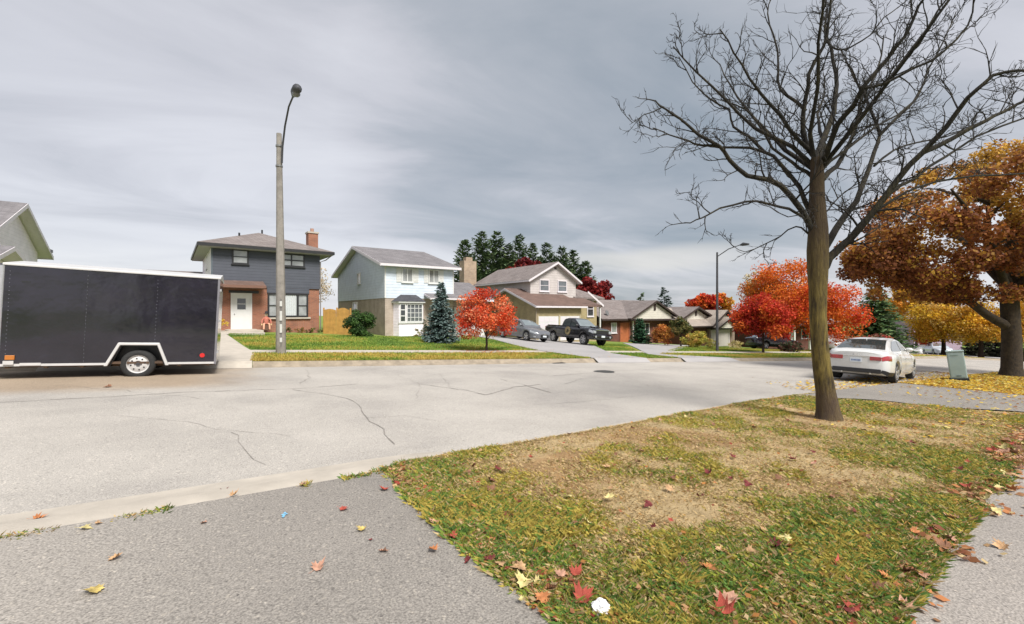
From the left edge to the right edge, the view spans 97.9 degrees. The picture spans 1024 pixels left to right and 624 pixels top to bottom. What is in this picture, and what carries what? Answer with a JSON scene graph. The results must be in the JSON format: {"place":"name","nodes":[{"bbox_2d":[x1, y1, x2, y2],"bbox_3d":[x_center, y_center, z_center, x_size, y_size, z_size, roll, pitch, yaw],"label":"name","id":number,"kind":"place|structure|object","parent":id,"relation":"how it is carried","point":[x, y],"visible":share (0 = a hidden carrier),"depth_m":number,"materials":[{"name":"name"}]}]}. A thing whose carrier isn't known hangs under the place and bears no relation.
{"place":"outdoors","nodes":[
{"label":"outdoors","id":0,"kind":"place"},
{"bbox_2d":[36,334,253,370],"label":"driveway","id":1,"kind":"structure","parent":0,"point":[234,353],"depth_m":13.32,"materials":[{"name":"concrete"}]},
{"bbox_2d":[0,472,499,623],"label":"driveway","id":2,"kind":"structure","parent":0,"point":[246,559],"depth_m":2.58,"materials":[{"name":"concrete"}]},
{"bbox_2d":[81,584,105,592],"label":"maple leaf","id":3,"kind":"object","parent":2,"relation":"on","point":[97,588],"visible":1,"depth_m":2.31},
{"bbox_2d":[255,353,558,360],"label":"verge","id":4,"kind":"structure","parent":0,"point":[410,354],"depth_m":17.43,"materials":[{"name":"green plant"}]},
{"bbox_2d":[276,84,301,353],"bbox_3d":[-7.882,-2.943,15.742,0.347,9.420,2.646,0,0,-40],"label":"street lamp","id":5,"kind":"object","parent":4,"relation":"on","point":[296,90],"visible":0.98,"depth_m":16.52,"materials":[{"name":"concrete"}]},
{"bbox_2d":[387,477,552,623],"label":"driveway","id":6,"kind":"structure","parent":0,"point":[503,605],"depth_m":2.41,"materials":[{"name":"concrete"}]},
{"bbox_2d":[0,358,1023,514],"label":"road","id":7,"kind":"structure","parent":0,"point":[80,446],"depth_m":7.42,"materials":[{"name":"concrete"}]},
{"bbox_2d":[0,366,37,370],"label":"kerb","id":8,"kind":"structure","parent":7,"relation":"on","point":[20,368],"depth_m":11.13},
{"bbox_2d":[0,261,223,376],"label":"cargo trailer","id":9,"kind":"object","parent":7,"relation":"on","point":[135,322],"visible":0.99,"depth_m":10.44,"materials":[{"name":"black metal"}]},
{"bbox_2d":[13,360,784,464],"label":"road cracks","id":10,"kind":"object","parent":7,"relation":"on","point":[352,400],"visible":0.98,"depth_m":8.70,"materials":[{"name":"asphalt"}]},
{"bbox_2d":[0,393,802,535],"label":"kerb","id":11,"kind":"structure","parent":7,"relation":"on","point":[71,514],"depth_m":3.71,"materials":[{"name":"concrete"}]},
{"bbox_2d":[0,392,814,538],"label":"kerb grass","id":12,"kind":"structure","parent":7,"relation":"on","point":[343,477],"depth_m":4.29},
{"bbox_2d":[252,358,597,367],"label":"kerb","id":13,"kind":"structure","parent":7,"relation":"on","point":[261,364],"depth_m":15.84,"materials":[{"name":"concrete"}]},
{"bbox_2d":[647,358,683,361],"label":"kerb","id":14,"kind":"structure","parent":7,"relation":"on","point":[665,359],"depth_m":21.79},
{"bbox_2d":[766,371,949,390],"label":"fallen leaves","id":15,"kind":"object","parent":7,"relation":"on","point":[879,382],"visible":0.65,"depth_m":14.92,"materials":[{"name":"yellow plant"}]},
{"bbox_2d":[733,356,999,360],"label":"kerb","id":16,"kind":"structure","parent":7,"relation":"on","point":[802,359],"depth_m":26.34,"materials":[{"name":"concrete"}]},
{"bbox_2d":[830,337,915,382],"bbox_3d":[13.198,1.663,16.233,4.846,1.485,1.913,3,-2,-39],"label":"parked car","id":17,"kind":"object","parent":7,"relation":"on","point":[891,360],"visible":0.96,"depth_m":14.88,"materials":[{"name":"white metal"}]},
{"bbox_2d":[899,371,1023,394],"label":"fallen leaves","id":18,"kind":"object","parent":7,"relation":"on","point":[1006,386],"visible":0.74,"depth_m":14.75,"materials":[{"name":"yellow plant"}]},
{"bbox_2d":[0,0,1023,315],"label":"sky","id":19,"kind":"structure","parent":0,"point":[134,134],"materials":[{"name":"grey"}]},
{"bbox_2d":[473,335,649,362],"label":"driveway","id":20,"kind":"structure","parent":0,"point":[599,355],"depth_m":25.90,"materials":[{"name":"concrete"}]},
{"bbox_2d":[496,319,550,341],"bbox_3d":[0.820,1.258,32.469,1.913,1.485,4.846,6,-1,-37],"label":"parked car","id":21,"kind":"object","parent":20,"relation":"on","point":[527,330],"visible":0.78,"depth_m":31.24,"materials":[{"name":"grey metal"}]},
{"bbox_2d":[545,318,612,344],"bbox_3d":[4.889,1.421,33.608,2.095,1.916,5.845,5,-2,-31],"label":"pickup truck","id":22,"kind":"object","parent":20,"relation":"on","point":[583,331],"visible":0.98,"depth_m":32.47,"materials":[{"name":"black metal"}]},
{"bbox_2d":[252,350,929,354],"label":"sidewalk","id":23,"kind":"structure","parent":0,"point":[363,351],"depth_m":20.96,"materials":[{"name":"concrete"}]},
{"bbox_2d":[227,316,1023,412],"bbox_3d":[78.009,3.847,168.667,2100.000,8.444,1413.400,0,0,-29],"label":"ground","id":24,"kind":"structure","parent":0,"point":[321,333],"depth_m":26.21,"materials":[{"name":"plant"}]},
{"bbox_2d":[0,245,26,262],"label":"white garage","id":25,"kind":"structure","parent":24,"relation":"on","point":[10,254],"depth_m":19.06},
{"bbox_2d":[0,201,53,261],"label":"white house","id":26,"kind":"structure","parent":24,"relation":"on","point":[21,231],"depth_m":25.27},
{"bbox_2d":[191,228,334,332],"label":"brick house","id":27,"kind":"structure","parent":24,"relation":"on","point":[244,266],"depth_m":29.82,"materials":[{"name":"brick"}]},
{"bbox_2d":[231,249,249,265],"bbox_3d":[-17.576,-3.545,28.858,1.030,1.010,0.100,0,0,-37],"label":"window","id":28,"kind":"structure","parent":27,"relation":"in","point":[239,257],"depth_m":28.88,"materials":[{"name":"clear glass"}]},
{"bbox_2d":[232,294,249,328],"bbox_3d":[-17.581,-0.011,28.967,1.014,2.262,0.096,0,0,-38],"label":"door","id":29,"kind":"structure","parent":27,"relation":"in","point":[240,302],"depth_m":28.95,"materials":[{"name":"white paint"}]},
{"bbox_2d":[261,311,271,329],"bbox_3d":[-16.150,0.546,29.299,0.636,1.267,0.434,0,0,-37],"label":"scarecrow","id":30,"kind":"object","parent":27,"relation":"on","point":[266,324],"visible":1,"depth_m":29.24,"materials":[{"name":"fabric"}]},
{"bbox_2d":[268,293,310,318],"bbox_3d":[-15.351,-0.400,30.660,2.780,1.740,0.130,0,0,-37],"label":"window","id":31,"kind":"structure","parent":27,"relation":"in","point":[296,304],"depth_m":30.84,"materials":[{"name":"white glass"}]},
{"bbox_2d":[284,253,305,267],"bbox_3d":[-15.180,-3.535,30.696,1.780,0.950,0.100,0,0,-38],"label":"window","id":32,"kind":"structure","parent":27,"relation":"in","point":[291,260],"depth_m":30.84,"materials":[{"name":"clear glass"}]},
{"bbox_2d":[319,268,334,302],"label":"bare tree","id":33,"kind":"object","parent":24,"relation":"on","point":[323,289],"visible":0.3,"depth_m":42.44,"materials":[{"name":"beige plant"}]},
{"bbox_2d":[323,308,350,334],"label":"wooden gate","id":34,"kind":"structure","parent":24,"relation":"on","point":[333,319],"depth_m":30.54,"materials":[{"name":"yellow wood"}]},
{"bbox_2d":[342,309,376,336],"bbox_3d":[-9.710,0.863,28.393,2.156,2.092,1.708,0,0,-29],"label":"shrub","id":35,"kind":"object","parent":24,"relation":"on","point":[359,328],"visible":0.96,"depth_m":28.19,"materials":[{"name":"green plant"}]},
{"bbox_2d":[331,246,493,335],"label":"blue house","id":36,"kind":"structure","parent":24,"relation":"on","point":[392,291],"depth_m":32.91,"materials":[{"name":"beige brick"}]},
{"bbox_2d":[400,304,405,321],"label":"window","id":37,"kind":"structure","parent":36,"relation":"in","point":[402,306],"depth_m":31.15,"materials":[{"name":"white paint"}]},
{"bbox_2d":[401,268,412,282],"bbox_3d":[-7.475,-2.600,31.898,0.920,1.080,0.100,0,0,-35],"label":"window","id":38,"kind":"structure","parent":36,"relation":"in","point":[407,273],"depth_m":31.90,"materials":[{"name":"glass"}]},
{"bbox_2d":[393,303,422,335],"bbox_3d":[-7.289,0.525,31.771,2.200,2.350,0.580,0,0,-35],"label":"bay window","id":39,"kind":"structure","parent":36,"relation":"in","point":[403,329],"depth_m":31.30,"materials":[{"name":"white"}]},
{"bbox_2d":[406,304,422,321],"bbox_3d":[-6.908,0.060,31.647,1.200,1.280,0.060,0,0,-35],"label":"window","id":40,"kind":"structure","parent":36,"relation":"in","point":[414,312],"depth_m":31.63,"materials":[{"name":"glass"}]},
{"bbox_2d":[428,269,438,283],"bbox_3d":[-5.787,-2.600,33.080,0.940,1.080,0.100,0,0,-35],"label":"window","id":41,"kind":"structure","parent":36,"relation":"in","point":[433,275],"depth_m":33.08,"materials":[{"name":"white paint"}]},
{"bbox_2d":[454,307,483,334],"bbox_3d":[-3.456,0.780,36.199,2.800,2.300,0.058,0,0,-35],"label":"garage door","id":42,"kind":"structure","parent":36,"relation":"in","point":[455,311],"depth_m":35.60,"materials":[{"name":"white paint"}]},
{"bbox_2d":[418,282,460,343],"bbox_3d":[-4.270,0.123,26.637,2.531,3.930,2.654,0,0,17],"label":"spruce tree","id":43,"kind":"object","parent":24,"relation":"on","point":[440,328],"visible":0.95,"depth_m":26.35,"materials":[{"name":"green plant"}]},
{"bbox_2d":[453,239,479,281],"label":"pine tree","id":44,"kind":"object","parent":24,"relation":"on","point":[464,242],"visible":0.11,"depth_m":69.46,"materials":[{"name":"green plant"}]},
{"bbox_2d":[470,231,500,278],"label":"pine tree","id":45,"kind":"object","parent":24,"relation":"on","point":[480,248],"visible":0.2,"depth_m":72.34,"materials":[{"name":"green plant"}]},
{"bbox_2d":[454,286,517,350],"bbox_3d":[-1.220,0.425,22.335,3.363,3.482,3.087,0,0,-14],"label":"maple tree","id":46,"kind":"object","parent":24,"relation":"on","point":[477,315],"visible":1,"depth_m":21.93,"materials":[{"name":"red plant"}]},
{"bbox_2d":[483,231,512,271],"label":"pine tree","id":47,"kind":"object","parent":24,"relation":"on","point":[499,244],"visible":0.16,"depth_m":75.40,"materials":[{"name":"green plant"}]},
{"bbox_2d":[497,242,518,269],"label":"pine tree","id":48,"kind":"object","parent":24,"relation":"on","point":[505,262],"visible":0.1,"depth_m":73.61,"materials":[{"name":"green plant"}]},
{"bbox_2d":[228,333,811,360],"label":"grass","id":49,"kind":"structure","parent":24,"relation":"on","point":[254,342],"depth_m":22.24,"materials":[{"name":"plant"}]},
{"bbox_2d":[509,233,531,261],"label":"pine tree","id":50,"kind":"object","parent":24,"relation":"on","point":[520,249],"visible":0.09,"depth_m":76.44,"materials":[{"name":"green plant"}]},
{"bbox_2d":[506,257,541,268],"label":"maple tree","id":51,"kind":"object","parent":24,"relation":"on","point":[526,261],"visible":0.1,"depth_m":60.60,"materials":[{"name":"red plant"}]},
{"bbox_2d":[459,257,604,341],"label":"split level house","id":52,"kind":"structure","parent":24,"relation":"on","point":[543,295],"depth_m":40.30,"materials":[{"name":"beige brick"}]},
{"bbox_2d":[539,279,548,291],"bbox_3d":[2.919,-2.350,39.972,1.220,1.140,0.100,0,0,-35],"label":"window","id":53,"kind":"structure","parent":52,"relation":"in","point":[543,283],"depth_m":39.95,"materials":[{"name":"grey glass"}]},
{"bbox_2d":[539,316,558,340],"bbox_3d":[3.028,1.375,36.725,2.100,2.050,0.036,0,0,-35],"label":"garage door","id":54,"kind":"structure","parent":52,"relation":"in","point":[543,320],"depth_m":36.69,"materials":[{"name":"white paint"}]},
{"bbox_2d":[557,280,567,292],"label":"window","id":55,"kind":"structure","parent":52,"relation":"in","point":[561,284],"depth_m":41.17,"materials":[{"name":"grey glass"}]},
{"bbox_2d":[527,243,541,262],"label":"pine tree","id":56,"kind":"object","parent":24,"relation":"on","point":[534,249],"visible":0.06,"depth_m":81.54,"materials":[{"name":"green plant"}]},
{"bbox_2d":[537,242,555,263],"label":"pine tree","id":57,"kind":"object","parent":24,"relation":"on","point":[549,251],"visible":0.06,"depth_m":79.56,"materials":[{"name":"green plant"}]},
{"bbox_2d":[551,245,576,286],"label":"pine tree","id":58,"kind":"object","parent":24,"relation":"on","point":[563,261],"visible":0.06,"depth_m":77.42,"materials":[{"name":"green plant"}]},
{"bbox_2d":[566,249,581,287],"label":"pine tree","id":59,"kind":"object","parent":24,"relation":"on","point":[572,257],"visible":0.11,"depth_m":79.49,"materials":[{"name":"green plant"}]},
{"bbox_2d":[576,260,595,287],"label":"pine tree","id":60,"kind":"object","parent":24,"relation":"on","point":[587,270],"visible":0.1,"depth_m":77.54,"materials":[{"name":"green plant"}]},
{"bbox_2d":[576,276,614,299],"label":"maple tree","id":61,"kind":"object","parent":24,"relation":"on","point":[601,288],"visible":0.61,"depth_m":54.79,"materials":[{"name":"red plant"}]},
{"bbox_2d":[628,318,651,343],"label":"cedar shrub","id":62,"kind":"object","parent":24,"relation":"on","point":[639,335],"visible":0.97,"depth_m":42.77,"materials":[{"name":"green plant"}]},
{"bbox_2d":[597,300,711,344],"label":"brown bungalow","id":63,"kind":"object","parent":24,"relation":"on","point":[618,318],"visible":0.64,"depth_m":49.29,"materials":[{"name":"red brick"}]},
{"bbox_2d":[621,323,628,341],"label":"door","id":64,"kind":"structure","parent":63,"relation":"in","point":[624,326],"depth_m":47.72,"materials":[{"name":"wood"}]},
{"bbox_2d":[651,324,674,345],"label":"shrub","id":65,"kind":"object","parent":24,"relation":"on","point":[660,333],"visible":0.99,"depth_m":41.55,"materials":[{"name":"orange plant"}]},
{"bbox_2d":[658,287,671,306],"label":"spruce tree","id":66,"kind":"object","parent":24,"relation":"on","point":[667,297],"visible":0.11,"depth_m":61.88,"materials":[{"name":"green plant"}]},
{"bbox_2d":[669,316,692,345],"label":"weeping tree","id":67,"kind":"object","parent":24,"relation":"on","point":[681,327],"visible":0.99,"depth_m":40.64,"materials":[{"name":"green plant"}]},
{"bbox_2d":[679,330,710,346],"bbox_3d":[15.278,2.296,36.905,2.311,1.597,2.327,0,0,-29],"label":"shrub","id":68,"kind":"object","parent":24,"relation":"on","point":[696,338],"visible":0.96,"depth_m":36.75,"materials":[{"name":"yellow plant"}]},
{"bbox_2d":[669,308,735,346],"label":"tan house","id":69,"kind":"structure","parent":24,"relation":"on","point":[707,324],"depth_m":51.47,"materials":[{"name":"beige brick"}]},
{"bbox_2d":[711,329,728,345],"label":"garage door","id":70,"kind":"structure","parent":69,"relation":"in","point":[723,334],"depth_m":52.29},
{"bbox_2d":[684,293,722,309],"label":"maple tree","id":71,"kind":"object","parent":24,"relation":"on","point":[704,301],"visible":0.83,"depth_m":66.86,"materials":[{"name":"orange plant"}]},
{"bbox_2d":[715,292,734,312],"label":"maple tree","id":72,"kind":"object","parent":24,"relation":"on","point":[724,305],"visible":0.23,"depth_m":72.60,"materials":[{"name":"orange plant"}]},
{"bbox_2d":[716,242,748,350],"bbox_3d":[14.846,-0.849,30.078,0.240,7.540,2.182,0,0,-43],"label":"street lamp","id":73,"kind":"object","parent":24,"relation":"on","point":[717,319],"visible":0.87,"depth_m":30.76,"materials":[{"name":"metal"}]},
{"bbox_2d":[728,291,797,352],"bbox_3d":[17.509,0.809,31.233,4.184,4.484,4.499,0,0,-29],"label":"maple tree","id":74,"kind":"object","parent":24,"relation":"on","point":[760,317],"visible":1,"depth_m":30.28,"materials":[{"name":"red plant"}]},
{"bbox_2d":[745,333,797,348],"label":"parked car","id":75,"kind":"object","parent":24,"relation":"on","point":[753,341],"visible":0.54,"depth_m":40.76,"materials":[{"name":"black metal"}]},
{"bbox_2d":[732,313,838,349],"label":"pillared house","id":76,"kind":"structure","parent":24,"relation":"on","point":[796,337],"depth_m":55.19,"materials":[{"name":"red brick"}]},
{"bbox_2d":[736,257,837,347],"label":"maple tree","id":77,"kind":"object","parent":24,"relation":"on","point":[772,284],"visible":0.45,"depth_m":42.20,"materials":[{"name":"orange plant"}]},
{"bbox_2d":[777,341,804,351],"bbox_3d":[21.358,2.683,33.969,1.863,1.088,1.713,0,0,-29],"label":"shrub","id":78,"kind":"object","parent":24,"relation":"on","point":[791,346],"visible":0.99,"depth_m":33.76,"materials":[{"name":"green plant"}]},
{"bbox_2d":[779,282,875,345],"bbox_3d":[25.656,0.531,37.408,7.065,5.898,6.102,0,0,27],"label":"maple tree","id":79,"kind":"object","parent":24,"relation":"on","point":[840,311],"visible":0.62,"depth_m":35.57,"materials":[{"name":"red plant"}]},
{"bbox_2d":[843,284,919,353],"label":"spruce tree","id":80,"kind":"object","parent":24,"relation":"on","point":[881,324],"visible":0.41,"depth_m":50.97,"materials":[{"name":"green plant"}]},
{"bbox_2d":[885,288,960,345],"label":"maple tree","id":81,"kind":"object","parent":24,"relation":"on","point":[901,309],"visible":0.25,"depth_m":70.38,"materials":[{"name":"orange plant"}]},
{"bbox_2d":[884,310,961,349],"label":"mauve house","id":82,"kind":"structure","parent":24,"relation":"on","point":[953,346],"depth_m":76.15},
{"bbox_2d":[833,137,1023,377],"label":"maple tree","id":83,"kind":"object","parent":24,"relation":"on","point":[897,261],"visible":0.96,"depth_m":17.89,"materials":[{"name":"orange plant"}]},
{"bbox_2d":[903,301,977,354],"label":"maple tree","id":84,"kind":"object","parent":24,"relation":"on","point":[926,317],"visible":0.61,"depth_m":49.81,"materials":[{"name":"yellow plant"}]},
{"bbox_2d":[945,350,969,380],"bbox_3d":[15.863,1.905,15.895,0.500,1.070,0.460,-10,-6,43],"label":"utility box","id":85,"kind":"object","parent":24,"relation":"on","point":[956,365],"visible":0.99,"depth_m":15.75,"materials":[{"name":"metal"}]},
{"bbox_2d":[948,353,966,376],"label":"door","id":86,"kind":"structure","parent":85,"relation":"in","point":[956,363],"depth_m":15.74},
{"bbox_2d":[958,341,987,355],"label":"cedar shrub","id":87,"kind":"object","parent":24,"relation":"on","point":[969,352],"visible":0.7,"depth_m":61.70,"materials":[{"name":"green plant"}]},
{"bbox_2d":[934,300,1023,357],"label":"maple tree","id":88,"kind":"object","parent":24,"relation":"on","point":[970,321],"visible":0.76,"depth_m":45.78,"materials":[{"name":"yellow plant"}]},
{"bbox_2d":[969,340,994,356],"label":"cedar shrub","id":89,"kind":"object","parent":24,"relation":"on","point":[987,347],"visible":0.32,"depth_m":61.27,"materials":[{"name":"green plant"}]},
{"bbox_2d":[984,340,1000,356],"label":"cedar shrub","id":90,"kind":"object","parent":24,"relation":"on","point":[995,353],"visible":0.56,"depth_m":61.44,"materials":[{"name":"green plant"}]},
{"bbox_2d":[983,300,1023,361],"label":"maple tree","id":91,"kind":"object","parent":24,"relation":"on","point":[1021,305],"visible":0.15,"depth_m":44.08,"materials":[{"name":"plant"}]},
{"bbox_2d":[625,343,740,361],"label":"driveway","id":92,"kind":"structure","parent":0,"point":[655,349],"depth_m":25.14,"materials":[{"name":"concrete"}]},
{"bbox_2d":[378,394,1023,623],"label":"lawn","id":93,"kind":"structure","parent":0,"point":[681,506],"depth_m":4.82,"materials":[{"name":"plant"}]},
{"bbox_2d":[388,464,610,621],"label":"fallen leaves","id":94,"kind":"object","parent":93,"relation":"on","point":[530,570],"visible":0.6,"depth_m":2.95,"materials":[{"name":"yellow plant"}]},
{"bbox_2d":[571,580,593,602],"bbox_3d":[0.369,1.485,2.357,0.132,0.071,0.114,0,0,19],"label":"maple leaf","id":95,"kind":"object","parent":94,"relation":"on","point":[580,592],"visible":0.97,"depth_m":2.37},
{"bbox_2d":[514,569,534,587],"bbox_3d":[0.069,1.478,2.487,0.109,0.056,0.129,0,0,-19],"label":"maple leaf","id":96,"kind":"object","parent":93,"relation":"on","point":[521,578],"visible":1,"depth_m":2.48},
{"bbox_2d":[535,589,551,603],"bbox_3d":[0.157,1.493,2.348,0.100,0.024,0.126,2,11,-33],"label":"maple leaf","id":97,"kind":"object","parent":93,"relation":"on","point":[541,596],"visible":0.99,"depth_m":2.35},
{"bbox_2d":[569,563,582,576],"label":"maple leaf","id":98,"kind":"object","parent":93,"relation":"on","point":[576,570],"visible":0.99,"depth_m":2.60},
{"bbox_2d":[591,597,609,614],"bbox_3d":[0.452,1.514,2.280,0.105,0.087,0.097,0,0,-29],"label":"crumpled tissue","id":99,"kind":"object","parent":93,"relation":"on","point":[599,604],"visible":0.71,"depth_m":2.26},
{"bbox_2d":[403,400,1021,623],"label":"fallen leaves","id":100,"kind":"object","parent":93,"relation":"on","point":[533,599],"visible":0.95,"depth_m":2.65,"materials":[{"name":"red plant"}]},
{"bbox_2d":[709,590,735,619],"bbox_3d":[1.081,1.504,2.301,0.119,0.074,0.128,0,0,-29],"label":"maple leaf","id":101,"kind":"object","parent":93,"relation":"on","point":[728,608],"visible":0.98,"depth_m":2.31,"materials":[{"name":"plant"}]},
{"bbox_2d":[712,588,739,603],"bbox_3d":[1.146,1.526,2.379,0.186,0.035,0.148,-15,1,-42],"label":"maple leaf","id":102,"kind":"object","parent":93,"relation":"on","point":[732,596],"visible":0.56,"depth_m":2.40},
{"bbox_2d":[613,0,1023,421],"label":"bare tree","id":103,"kind":"object","parent":93,"relation":"on","point":[820,240],"visible":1,"depth_m":7.63,"materials":[{"name":"brown plant"}]},
{"bbox_2d":[731,395,1021,457],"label":"fallen leaves","id":104,"kind":"object","parent":93,"relation":"on","point":[952,444],"visible":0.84,"depth_m":7.87,"materials":[{"name":"yellow plant"}]},
{"bbox_2d":[800,424,1023,623],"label":"fallen leaves","id":105,"kind":"object","parent":93,"relation":"on","point":[1007,510],"visible":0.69,"depth_m":3.37,"materials":[{"name":"brown plant"}]},
{"bbox_2d":[933,535,951,547],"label":"maple leaf","id":106,"kind":"object","parent":93,"relation":"on","point":[940,542],"visible":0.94,"depth_m":3.12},
{"bbox_2d":[798,382,1023,411],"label":"neighbour driveway","id":107,"kind":"structure","parent":0,"point":[884,393],"depth_m":11.09,"materials":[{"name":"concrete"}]},
{"bbox_2d":[856,383,1023,414],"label":"fallen leaves","id":108,"kind":"object","parent":107,"relation":"on","point":[986,390],"visible":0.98,"depth_m":11.53,"materials":[{"name":"yellow plant"}]},
{"bbox_2d":[911,353,999,358],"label":"driveway","id":109,"kind":"structure","parent":0,"point":[969,356],"depth_m":49.69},
{"bbox_2d":[922,343,952,354],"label":"parked car","id":110,"kind":"object","parent":109,"relation":"on","point":[933,348],"visible":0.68,"depth_m":55.61,"materials":[{"name":"white metal"}]},
{"bbox_2d":[906,467,1023,623],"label":"sidewalk","id":111,"kind":"structure","parent":0,"point":[991,591],"depth_m":2.73,"materials":[{"name":"concrete"}]},
{"bbox_2d":[991,538,1010,549],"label":"maple leaf","id":112,"kind":"object","parent":111,"relation":"on","point":[999,544],"visible":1,"depth_m":3.14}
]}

